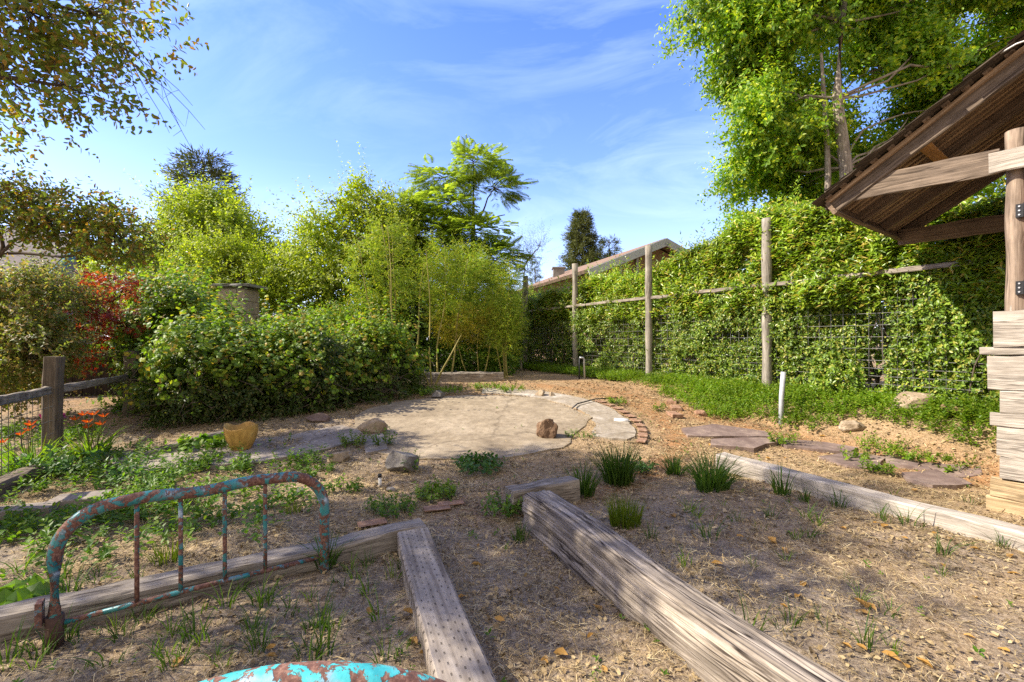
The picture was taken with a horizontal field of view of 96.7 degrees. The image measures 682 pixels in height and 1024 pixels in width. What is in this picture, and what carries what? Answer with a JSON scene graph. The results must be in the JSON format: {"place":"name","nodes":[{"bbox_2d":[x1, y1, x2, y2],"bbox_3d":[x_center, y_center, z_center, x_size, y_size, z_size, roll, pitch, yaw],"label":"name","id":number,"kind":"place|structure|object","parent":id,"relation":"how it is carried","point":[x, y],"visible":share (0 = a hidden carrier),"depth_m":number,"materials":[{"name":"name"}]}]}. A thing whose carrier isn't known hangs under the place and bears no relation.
{"place":"outdoors","nodes":[
{"label":"outdoors","id":0,"kind":"place"},
{"bbox_2d":[102,425,363,478],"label":"path","id":1,"kind":"structure","parent":0,"point":[316,439],"depth_m":5.12,"materials":[{"name":"stone"}]},
{"bbox_2d":[223,421,257,450],"bbox_3d":[-3.054,1.076,5.131,0.352,0.294,0.302,0,0,0],"label":"clay pot","id":2,"kind":"object","parent":1,"relation":"on","point":[245,433],"visible":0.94,"depth_m":5.04,"materials":[{"name":"ceramic"}]},
{"bbox_2d":[349,395,591,459],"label":"patio","id":3,"kind":"structure","parent":0,"point":[426,426],"depth_m":6.13,"materials":[{"name":"concrete"}]},
{"bbox_2d":[357,417,386,433],"bbox_3d":[-1.773,1.088,5.772,0.372,0.238,0.250,0,0,-22],"label":"rock","id":4,"kind":"object","parent":3,"relation":"on","point":[372,424],"visible":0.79,"depth_m":5.68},
{"bbox_2d":[0,0,1006,338],"label":"sky","id":5,"kind":"structure","parent":0,"point":[579,102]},
{"bbox_2d":[0,345,1023,681],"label":"ground","id":6,"kind":"structure","parent":0,"point":[528,377],"depth_m":2.57,"materials":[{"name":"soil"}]},
{"bbox_2d":[0,501,59,521],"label":"concrete block","id":7,"kind":"object","parent":6,"relation":"on","point":[38,505],"depth_m":3.39,"materials":[{"name":"concrete"}]},
{"bbox_2d":[0,573,65,605],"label":"weed","id":8,"kind":"object","parent":6,"relation":"on","point":[15,590],"visible":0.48,"depth_m":2.21,"materials":[{"name":"green plant"}]},
{"bbox_2d":[0,605,66,664],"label":"grass tuft","id":9,"kind":"object","parent":6,"relation":"on","point":[14,651],"visible":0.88,"depth_m":1.87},
{"bbox_2d":[0,458,72,497],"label":"garden timber","id":10,"kind":"object","parent":6,"relation":"on","point":[6,481],"visible":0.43,"depth_m":3.99,"materials":[{"name":"grey wood"}]},
{"bbox_2d":[0,420,88,470],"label":"daylily","id":11,"kind":"object","parent":6,"relation":"on","point":[11,452],"visible":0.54,"depth_m":4.41,"materials":[{"name":"green plant"}]},
{"bbox_2d":[0,227,106,343],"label":"house","id":12,"kind":"structure","parent":6,"relation":"on","point":[17,259],"depth_m":12.35,"materials":[{"name":"grey"}]},
{"bbox_2d":[7,610,110,659],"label":"grass tuft","id":13,"kind":"object","parent":6,"relation":"on","point":[43,649],"visible":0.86,"depth_m":1.90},
{"bbox_2d":[6,439,112,476],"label":"weed","id":14,"kind":"object","parent":6,"relation":"on","point":[93,452],"visible":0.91,"depth_m":4.33,"materials":[{"name":"green plant"}]},
{"bbox_2d":[0,351,138,475],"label":"wire fence","id":15,"kind":"object","parent":6,"relation":"on","point":[52,390],"visible":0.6,"depth_m":4.92,"materials":[{"name":"brown wood"}]},
{"bbox_2d":[0,227,145,422],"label":"shrub","id":16,"kind":"object","parent":6,"relation":"on","point":[29,338],"visible":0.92,"depth_m":6.07,"materials":[{"name":"green plant"}]},
{"bbox_2d":[45,549,110,592],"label":"grass tuft","id":17,"kind":"object","parent":6,"relation":"on","point":[68,587],"visible":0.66,"depth_m":2.33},
{"bbox_2d":[47,489,112,509],"bbox_3d":[-3.454,1.286,3.646,0.342,0.102,0.202,0,0,-20],"label":"concrete block","id":18,"kind":"object","parent":6,"relation":"on","point":[64,499],"depth_m":3.59,"materials":[{"name":"concrete"}]},
{"bbox_2d":[37,410,135,461],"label":"daylily","id":19,"kind":"object","parent":6,"relation":"on","point":[87,444],"visible":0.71,"depth_m":4.79,"materials":[{"name":"green plant"}]},
{"bbox_2d":[0,343,187,396],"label":"board fence","id":20,"kind":"object","parent":6,"relation":"on","point":[94,391],"visible":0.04,"depth_m":7.93,"materials":[{"name":"brown wood"}]},
{"bbox_2d":[0,162,190,283],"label":"broadleaf tree","id":21,"kind":"object","parent":6,"relation":"on","point":[103,227],"visible":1,"depth_m":5.11,"materials":[{"name":"green plant"}]},
{"bbox_2d":[39,266,151,379],"bbox_3d":[-6.687,-0.021,7.246,1.921,2.362,1.238,0,0,0],"label":"red maple","id":22,"kind":"object","parent":6,"relation":"on","point":[106,317],"visible":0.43,"depth_m":7.12,"materials":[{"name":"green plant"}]},
{"bbox_2d":[0,0,208,192],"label":"broadleaf tree","id":23,"kind":"object","parent":6,"relation":"on","point":[52,40],"visible":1,"depth_m":4.01,"materials":[{"name":"green plant"}]},
{"bbox_2d":[94,598,155,642],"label":"grass tuft","id":24,"kind":"object","parent":6,"relation":"on","point":[115,634],"visible":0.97,"depth_m":2.00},
{"bbox_2d":[102,453,156,486],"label":"weed","id":25,"kind":"object","parent":6,"relation":"on","point":[112,470],"visible":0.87,"depth_m":4.11,"materials":[{"name":"green plant"}]},
{"bbox_2d":[141,529,189,565],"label":"grass clump","id":26,"kind":"object","parent":6,"relation":"on","point":[174,557],"visible":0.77,"depth_m":2.67,"materials":[{"name":"plant"}]},
{"bbox_2d":[0,395,332,585],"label":"weed cover","id":27,"kind":"object","parent":6,"relation":"on","point":[27,520],"visible":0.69,"depth_m":3.58,"materials":[{"name":"green plant"}]},
{"bbox_2d":[138,624,197,674],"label":"grass tuft","id":28,"kind":"object","parent":6,"relation":"on","point":[163,662],"visible":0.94,"depth_m":1.82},
{"bbox_2d":[138,430,223,456],"bbox_3d":[-3.776,1.198,5.275,0.126,0.185,0.914,0,0,25],"label":"garden timber","id":29,"kind":"object","parent":6,"relation":"on","point":[156,449],"visible":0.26,"depth_m":5.09,"materials":[{"name":"grey wood"}]},
{"bbox_2d":[34,471,329,650],"bbox_3d":[-1.521,1.035,2.251,1.176,0.670,0.061,0,0,-34],"label":"bed frame","id":30,"kind":"object","parent":6,"relation":"on","point":[67,529],"visible":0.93,"depth_m":2.15,"materials":[{"name":"teal paint"}]},
{"bbox_2d":[159,594,216,643],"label":"grass tuft","id":31,"kind":"object","parent":6,"relation":"on","point":[190,630],"visible":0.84,"depth_m":2.00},
{"bbox_2d":[54,205,324,326],"bbox_3d":[-7.638,-1.080,11.200,6.137,4.552,3.674,0,0,0],"label":"shrub","id":32,"kind":"object","parent":6,"relation":"on","point":[199,257],"visible":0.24,"depth_m":10.79,"materials":[{"name":"green plant"}]},
{"bbox_2d":[82,158,299,319],"bbox_3d":[-8.447,-2.220,12.828,4.760,6.060,5.425,0,0,44],"label":"broadleaf tree","id":33,"kind":"object","parent":6,"relation":"on","point":[222,215],"visible":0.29,"depth_m":12.39,"materials":[{"name":"green plant"}]},
{"bbox_2d":[137,143,251,264],"bbox_3d":[-14.660,-4.217,21.483,5.903,10.047,5.585,0,0,-40],"label":"conifer","id":34,"kind":"object","parent":6,"relation":"on","point":[184,174],"visible":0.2,"depth_m":20.93,"materials":[{"name":"green plant"}]},
{"bbox_2d":[176,432,226,450],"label":"weed","id":35,"kind":"object","parent":6,"relation":"on","point":[201,439],"visible":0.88,"depth_m":5.17,"materials":[{"name":"green plant"}]},
{"bbox_2d":[0,518,426,644],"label":"garden timber","id":36,"kind":"object","parent":6,"relation":"on","point":[382,539],"visible":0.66,"depth_m":2.31,"materials":[{"name":"grey wood"}]},
{"bbox_2d":[194,574,252,610],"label":"grass tuft","id":37,"kind":"object","parent":6,"relation":"on","point":[231,600],"visible":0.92,"depth_m":2.23,"materials":[{"name":"green plant"}]},
{"bbox_2d":[219,453,253,473],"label":"weed","id":38,"kind":"object","parent":6,"relation":"on","point":[242,464],"visible":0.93,"depth_m":4.44,"materials":[{"name":"green plant"}]},
{"bbox_2d":[185,608,290,656],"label":"grass tuft","id":39,"kind":"object","parent":6,"relation":"on","point":[255,641],"visible":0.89,"depth_m":1.92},
{"bbox_2d":[211,283,267,325],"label":"stone pillar","id":40,"kind":"structure","parent":6,"relation":"on","point":[251,292],"depth_m":9.74,"materials":[{"name":"stone"}]},
{"bbox_2d":[221,585,296,634],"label":"grass tuft","id":41,"kind":"object","parent":6,"relation":"on","point":[246,622],"visible":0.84,"depth_m":2.06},
{"bbox_2d":[80,251,441,431],"bbox_3d":[-4.328,-0.173,7.678,6.330,3.260,4.403,0,0,0],"label":"shrub","id":42,"kind":"object","parent":6,"relation":"on","point":[213,356],"visible":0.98,"depth_m":6.78,"materials":[{"name":"green plant"}]},
{"bbox_2d":[235,569,307,608],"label":"grass tuft","id":43,"kind":"object","parent":6,"relation":"on","point":[268,594],"visible":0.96,"depth_m":2.24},
{"bbox_2d":[271,572,348,631],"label":"grass tuft","id":44,"kind":"object","parent":6,"relation":"on","point":[323,613],"visible":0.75,"depth_m":2.12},
{"bbox_2d":[265,587,358,656],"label":"grass tuft","id":45,"kind":"object","parent":6,"relation":"on","point":[329,642],"visible":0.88,"depth_m":1.96,"materials":[{"name":"plant"}]},
{"bbox_2d":[297,459,337,476],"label":"weed","id":46,"kind":"object","parent":6,"relation":"on","point":[308,471],"visible":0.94,"depth_m":4.37,"materials":[{"name":"green plant"}]},
{"bbox_2d":[282,619,356,661],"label":"grass tuft","id":47,"kind":"object","parent":6,"relation":"on","point":[317,651],"visible":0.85,"depth_m":1.87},
{"bbox_2d":[200,660,445,681],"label":"metal chair","id":48,"kind":"object","parent":6,"relation":"on","point":[328,671],"visible":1,"depth_m":0.86,"materials":[{"name":"teal paint"}]},
{"bbox_2d":[290,522,358,570],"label":"grass clump","id":49,"kind":"object","parent":6,"relation":"on","point":[332,562],"visible":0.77,"depth_m":2.58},
{"bbox_2d":[327,451,350,462],"bbox_3d":[-1.801,1.220,4.753,0.234,0.120,0.094,0,0,-33],"label":"rock","id":50,"kind":"object","parent":6,"relation":"on","point":[342,456],"visible":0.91,"depth_m":4.73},
{"bbox_2d":[321,473,364,493],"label":"weed","id":51,"kind":"object","parent":6,"relation":"on","point":[348,487],"visible":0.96,"depth_m":3.87,"materials":[{"name":"green plant"}]},
{"bbox_2d":[287,281,419,376],"bbox_3d":[-3.509,-0.066,10.078,2.921,2.677,1.609,0,0,-15],"label":"shrub","id":52,"kind":"object","parent":6,"relation":"on","point":[340,313],"visible":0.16,"depth_m":9.94,"materials":[{"name":"green plant"}]},
{"bbox_2d":[336,429,370,448],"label":"weed","id":53,"kind":"object","parent":6,"relation":"on","point":[344,442],"visible":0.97,"depth_m":5.26,"materials":[{"name":"green plant"}]},
{"bbox_2d":[244,139,475,363],"bbox_3d":[-3.880,-1.799,11.455,6.140,6.341,4.140,0,0,0],"label":"broadleaf tree","id":54,"kind":"object","parent":6,"relation":"on","point":[312,281],"visible":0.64,"depth_m":11.24,"materials":[{"name":"green plant"}]},
{"bbox_2d":[325,247,409,329],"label":"bamboo","id":55,"kind":"object","parent":6,"relation":"on","point":[361,286],"visible":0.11,"depth_m":10.99,"materials":[{"name":"green plant"}]},
{"bbox_2d":[362,433,387,454],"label":"paving slab","id":56,"kind":"structure","parent":6,"relation":"on","point":[370,447],"depth_m":5.20,"materials":[{"name":"stone"}]},
{"bbox_2d":[365,425,397,445],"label":"weed","id":57,"kind":"object","parent":56,"relation":"on","point":[385,437],"visible":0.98,"depth_m":5.24,"materials":[{"name":"green plant"}]},
{"bbox_2d":[362,490,420,517],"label":"weed","id":58,"kind":"object","parent":6,"relation":"on","point":[383,504],"visible":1,"depth_m":3.44,"materials":[{"name":"green plant"}]},
{"bbox_2d":[333,211,450,384],"bbox_3d":[-2.521,-1.019,9.710,2.227,3.849,1.713,0,0,18],"label":"bamboo","id":59,"kind":"object","parent":6,"relation":"on","point":[357,288],"visible":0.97,"depth_m":9.68,"materials":[{"name":"green plant"}]},
{"bbox_2d":[385,450,418,471],"bbox_3d":[-1.068,1.193,4.467,0.332,0.246,0.269,0,0,31],"label":"rock","id":60,"kind":"object","parent":6,"relation":"on","point":[394,460],"visible":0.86,"depth_m":4.37,"materials":[{"name":"stone"}]},
{"bbox_2d":[351,263,470,371],"bbox_3d":[-2.673,-0.559,11.580,3.382,3.181,2.145,0,0,0],"label":"shrub","id":61,"kind":"object","parent":6,"relation":"on","point":[422,339],"visible":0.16,"depth_m":11.14,"materials":[{"name":"green plant"}]},
{"bbox_2d":[412,478,459,502],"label":"weed","id":62,"kind":"object","parent":6,"relation":"on","point":[446,487],"visible":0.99,"depth_m":3.79,"materials":[{"name":"green plant"}]},
{"bbox_2d":[397,527,495,681],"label":"garden timber","id":63,"kind":"object","parent":6,"relation":"on","point":[451,647],"visible":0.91,"depth_m":1.97,"materials":[{"name":"wood"}]},
{"bbox_2d":[358,134,541,363],"bbox_3d":[-1.672,-2.411,12.521,5.009,6.422,2.807,0,0,0],"label":"mimosa tree","id":64,"kind":"object","parent":6,"relation":"on","point":[453,219],"visible":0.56,"depth_m":12.23,"materials":[{"name":"green plant"}]},
{"bbox_2d":[413,228,491,384],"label":"bamboo","id":65,"kind":"object","parent":6,"relation":"on","point":[445,279],"visible":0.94,"depth_m":9.82,"materials":[{"name":"green plant"}]},
{"bbox_2d":[406,234,502,369],"bbox_3d":[-1.372,-0.889,11.208,2.528,3.523,1.747,0,0,0],"label":"bamboo","id":66,"kind":"object","parent":6,"relation":"on","point":[485,280],"visible":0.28,"depth_m":11.03,"materials":[{"name":"green plant"}]},
{"bbox_2d":[417,371,502,381],"bbox_3d":[-1.156,0.777,9.428,1.959,0.297,0.232,0,0,-3],"label":"garden timber","id":67,"kind":"object","parent":6,"relation":"on","point":[478,376],"visible":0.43,"depth_m":9.34,"materials":[{"name":"grey wood"}]},
{"bbox_2d":[419,334,523,375],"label":"shrub","id":68,"kind":"object","parent":6,"relation":"on","point":[468,357],"visible":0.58,"depth_m":10.69,"materials":[{"name":"green plant"}]},
{"bbox_2d":[421,298,521,371],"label":"bamboo","id":69,"kind":"object","parent":6,"relation":"on","point":[463,329],"visible":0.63,"depth_m":10.21,"materials":[{"name":"green plant"}]},
{"bbox_2d":[451,450,506,476],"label":"weed","id":70,"kind":"object","parent":6,"relation":"on","point":[486,463],"visible":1,"depth_m":4.44,"materials":[{"name":"green plant"}]},
{"bbox_2d":[423,283,554,368],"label":"shrub","id":71,"kind":"object","parent":6,"relation":"on","point":[526,333],"visible":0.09,"depth_m":12.24,"materials":[{"name":"green plant"}]},
{"bbox_2d":[481,487,523,518],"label":"weed","id":72,"kind":"object","parent":6,"relation":"on","point":[508,505],"visible":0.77,"depth_m":3.33,"materials":[{"name":"green plant"}]},
{"bbox_2d":[475,254,531,378],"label":"bamboo","id":73,"kind":"object","parent":6,"relation":"on","point":[502,322],"visible":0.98,"depth_m":9.91,"materials":[{"name":"green plant"}]},
{"bbox_2d":[12,398,1012,681],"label":"seedlings","id":74,"kind":"object","parent":6,"relation":"on","point":[492,626],"visible":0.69,"depth_m":2.05,"materials":[{"name":"green plant"}]},
{"bbox_2d":[496,218,555,369],"bbox_3d":[0.254,-1.288,12.398,2.166,4.177,1.562,0,0,0],"label":"tree","id":75,"kind":"object","parent":6,"relation":"on","point":[531,262],"visible":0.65,"depth_m":12.42,"materials":[{"name":"green plant"}]},
{"bbox_2d":[100,295,975,347],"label":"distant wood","id":76,"kind":"object","parent":6,"relation":"on","point":[878,329],"depth_m":48.42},
{"bbox_2d":[505,476,579,514],"bbox_3d":[0.243,1.208,3.552,0.588,0.219,0.168,0,0,-25],"label":"garden timber","id":77,"kind":"object","parent":6,"relation":"on","point":[567,488],"visible":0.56,"depth_m":3.52,"materials":[{"name":"grey wood"}]},
{"bbox_2d":[536,418,557,438],"bbox_3d":[0.429,1.109,5.613,0.266,0.327,0.209,0,0,0],"label":"rock","id":78,"kind":"object","parent":6,"relation":"on","point":[547,428],"visible":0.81,"depth_m":5.53,"materials":[{"name":"stone"}]},
{"bbox_2d":[482,387,635,440],"bbox_3d":[0.723,1.067,7.243,1.251,0.385,3.669,0,0,-32],"label":"patio ring","id":79,"kind":"object","parent":6,"relation":"on","point":[609,427],"visible":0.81,"depth_m":6.81,"materials":[{"name":"stone"}]},
{"bbox_2d":[556,457,603,498],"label":"grass clump","id":80,"kind":"object","parent":6,"relation":"on","point":[586,487],"visible":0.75,"depth_m":3.78,"materials":[{"name":"plant"}]},
{"bbox_2d":[555,206,605,270],"bbox_3d":[6.079,-5.513,40.062,6.971,12.642,7.240,0,0,41],"label":"conifer","id":81,"kind":"object","parent":6,"relation":"on","point":[582,238],"visible":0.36,"depth_m":39.32,"materials":[{"name":"green plant"}]},
{"bbox_2d":[517,238,690,362],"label":"house","id":82,"kind":"structure","parent":6,"relation":"on","point":[637,254],"depth_m":16.25,"materials":[{"name":"beige"}]},
{"bbox_2d":[598,234,623,258],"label":"conifer","id":83,"kind":"object","parent":6,"relation":"on","point":[603,242],"visible":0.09,"depth_m":41.73,"materials":[{"name":"green plant"}]},
{"bbox_2d":[579,436,648,487],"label":"grass clump","id":84,"kind":"object","parent":6,"relation":"on","point":[620,471],"visible":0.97,"depth_m":4.13,"materials":[{"name":"plant"}]},
{"bbox_2d":[602,489,647,529],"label":"grass clump","id":85,"kind":"object","parent":6,"relation":"on","point":[624,518],"visible":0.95,"depth_m":3.02,"materials":[{"name":"plant"}]},
{"bbox_2d":[660,450,696,475],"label":"grass clump","id":86,"kind":"object","parent":6,"relation":"on","point":[675,468],"visible":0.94,"depth_m":4.30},
{"bbox_2d":[522,490,846,681],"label":"garden timber","id":87,"kind":"object","parent":6,"relation":"on","point":[705,638],"visible":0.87,"depth_m":1.97,"materials":[{"name":"wood"}]},
{"bbox_2d":[668,448,754,493],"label":"grass clump","id":88,"kind":"object","parent":6,"relation":"on","point":[715,478],"visible":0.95,"depth_m":3.73,"materials":[{"name":"plant"}]},
{"bbox_2d":[681,424,771,438],"bbox_3d":[2.711,1.187,5.877,1.065,0.133,0.570,0,0,0],"label":"flagstone","id":89,"kind":"object","parent":6,"relation":"on","point":[712,431],"visible":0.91,"depth_m":5.77,"materials":[{"name":"stone"}]},
{"bbox_2d":[711,437,776,452],"bbox_3d":[2.716,1.234,5.359,0.828,0.112,0.424,0,0,0],"label":"flagstone","id":90,"kind":"object","parent":6,"relation":"on","point":[751,444],"visible":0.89,"depth_m":5.32,"materials":[{"name":"stone"}]},
{"bbox_2d":[488,217,1001,399],"bbox_3d":[2.734,-0.454,9.221,0.192,2.933,14.686,0,0,-29],"label":"wire fence","id":91,"kind":"object","parent":6,"relation":"on","point":[766,273],"visible":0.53,"depth_m":7.05,"materials":[{"name":"brown wood"}]},
{"bbox_2d":[508,361,999,446],"bbox_3d":[2.537,0.842,8.669,1.711,0.578,12.340,0,0,-29],"label":"ground cover","id":92,"kind":"object","parent":6,"relation":"on","point":[737,394],"visible":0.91,"depth_m":6.17,"materials":[{"name":"green plant"}]},
{"bbox_2d":[509,173,1009,405],"bbox_3d":[2.970,-0.744,9.802,1.608,3.601,15.390,0,0,-29],"label":"hedge","id":93,"kind":"object","parent":6,"relation":"on","point":[813,242],"visible":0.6,"depth_m":6.58,"materials":[{"name":"green plant"}]},
{"bbox_2d":[778,372,785,424],"bbox_3d":[3.573,0.797,6.019,0.097,0.783,0.062,0,0,0],"label":"standpipe","id":94,"kind":"object","parent":6,"relation":"on","point":[782,392],"visible":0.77,"depth_m":5.99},
{"bbox_2d":[764,461,820,496],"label":"grass clump","id":95,"kind":"object","parent":6,"relation":"on","point":[780,490],"visible":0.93,"depth_m":3.60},
{"bbox_2d":[776,438,857,453],"bbox_3d":[3.521,1.239,5.264,0.777,0.121,0.330,0,0,22],"label":"flagstone","id":96,"kind":"object","parent":6,"relation":"on","point":[825,447],"visible":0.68,"depth_m":5.21,"materials":[{"name":"stone"}]},
{"bbox_2d":[765,428,800,444],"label":"weed","id":97,"kind":"object","parent":96,"relation":"on","point":[780,440],"visible":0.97,"depth_m":5.38,"materials":[{"name":"green plant"}]},
{"bbox_2d":[651,0,1023,352],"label":"broadleaf tree","id":98,"kind":"object","parent":6,"relation":"on","point":[792,122],"visible":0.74,"depth_m":11.08,"materials":[{"name":"green plant"}]},
{"bbox_2d":[818,451,884,469],"bbox_3d":[3.519,1.252,4.726,0.547,0.108,0.762,0,0,43],"label":"flagstone","id":99,"kind":"object","parent":6,"relation":"on","point":[838,460],"visible":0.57,"depth_m":4.66,"materials":[{"name":"stone"}]},
{"bbox_2d":[838,420,866,431],"bbox_3d":[4.045,1.021,5.391,0.305,0.165,0.187,0,0,0],"label":"rock","id":100,"kind":"object","parent":6,"relation":"on","point":[848,425],"visible":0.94,"depth_m":5.36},
{"bbox_2d":[829,599,900,651],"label":"grass tuft","id":101,"kind":"object","parent":6,"relation":"on","point":[870,643],"visible":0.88,"depth_m":1.84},
{"bbox_2d":[716,452,1023,551],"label":"garden timber","id":102,"kind":"object","parent":6,"relation":"on","point":[955,521],"visible":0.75,"depth_m":3.24,"materials":[{"name":"brown wood"}]},
{"bbox_2d":[858,456,897,474],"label":"weed","id":103,"kind":"object","parent":6,"relation":"on","point":[885,468],"visible":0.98,"depth_m":4.19,"materials":[{"name":"green plant"}]},
{"bbox_2d":[849,430,912,453],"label":"weed","id":104,"kind":"object","parent":6,"relation":"on","point":[871,442],"visible":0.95,"depth_m":4.87,"materials":[{"name":"green plant"}]},
{"bbox_2d":[879,440,931,461],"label":"weed","id":105,"kind":"object","parent":6,"relation":"on","point":[911,455],"visible":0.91,"depth_m":4.63,"materials":[{"name":"green plant"}]},
{"bbox_2d":[891,391,937,409],"bbox_3d":[4.720,0.721,5.380,0.434,0.249,0.382,0,0,0],"label":"rock","id":106,"kind":"object","parent":6,"relation":"on","point":[912,396],"visible":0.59,"depth_m":5.28,"materials":[{"name":"stone"}]},
{"bbox_2d":[811,30,1023,515],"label":"shed","id":107,"kind":"structure","parent":6,"relation":"on","point":[963,140],"depth_m":3.63,"materials":[{"name":"brown wood"}]},
{"bbox_2d":[1015,202,1023,294],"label":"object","id":108,"kind":"structure","parent":107,"relation":"in","point":[1019,208],"depth_m":3.24,"materials":[{"name":"grey metal"}]},
{"bbox_2d":[885,455,981,477],"bbox_3d":[4.006,1.255,4.379,0.392,0.181,0.715,0,0,-40],"label":"flagstone","id":109,"kind":"object","parent":6,"relation":"on","point":[914,465],"visible":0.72,"depth_m":4.36,"materials":[{"name":"stone"}]},
{"bbox_2d":[902,469,971,489],"bbox_3d":[3.820,1.272,4.029,0.743,0.152,0.378,0,0,-13],"label":"flagstone","id":110,"kind":"object","parent":6,"relation":"on","point":[935,478],"visible":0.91,"depth_m":3.96,"materials":[{"name":"stone"}]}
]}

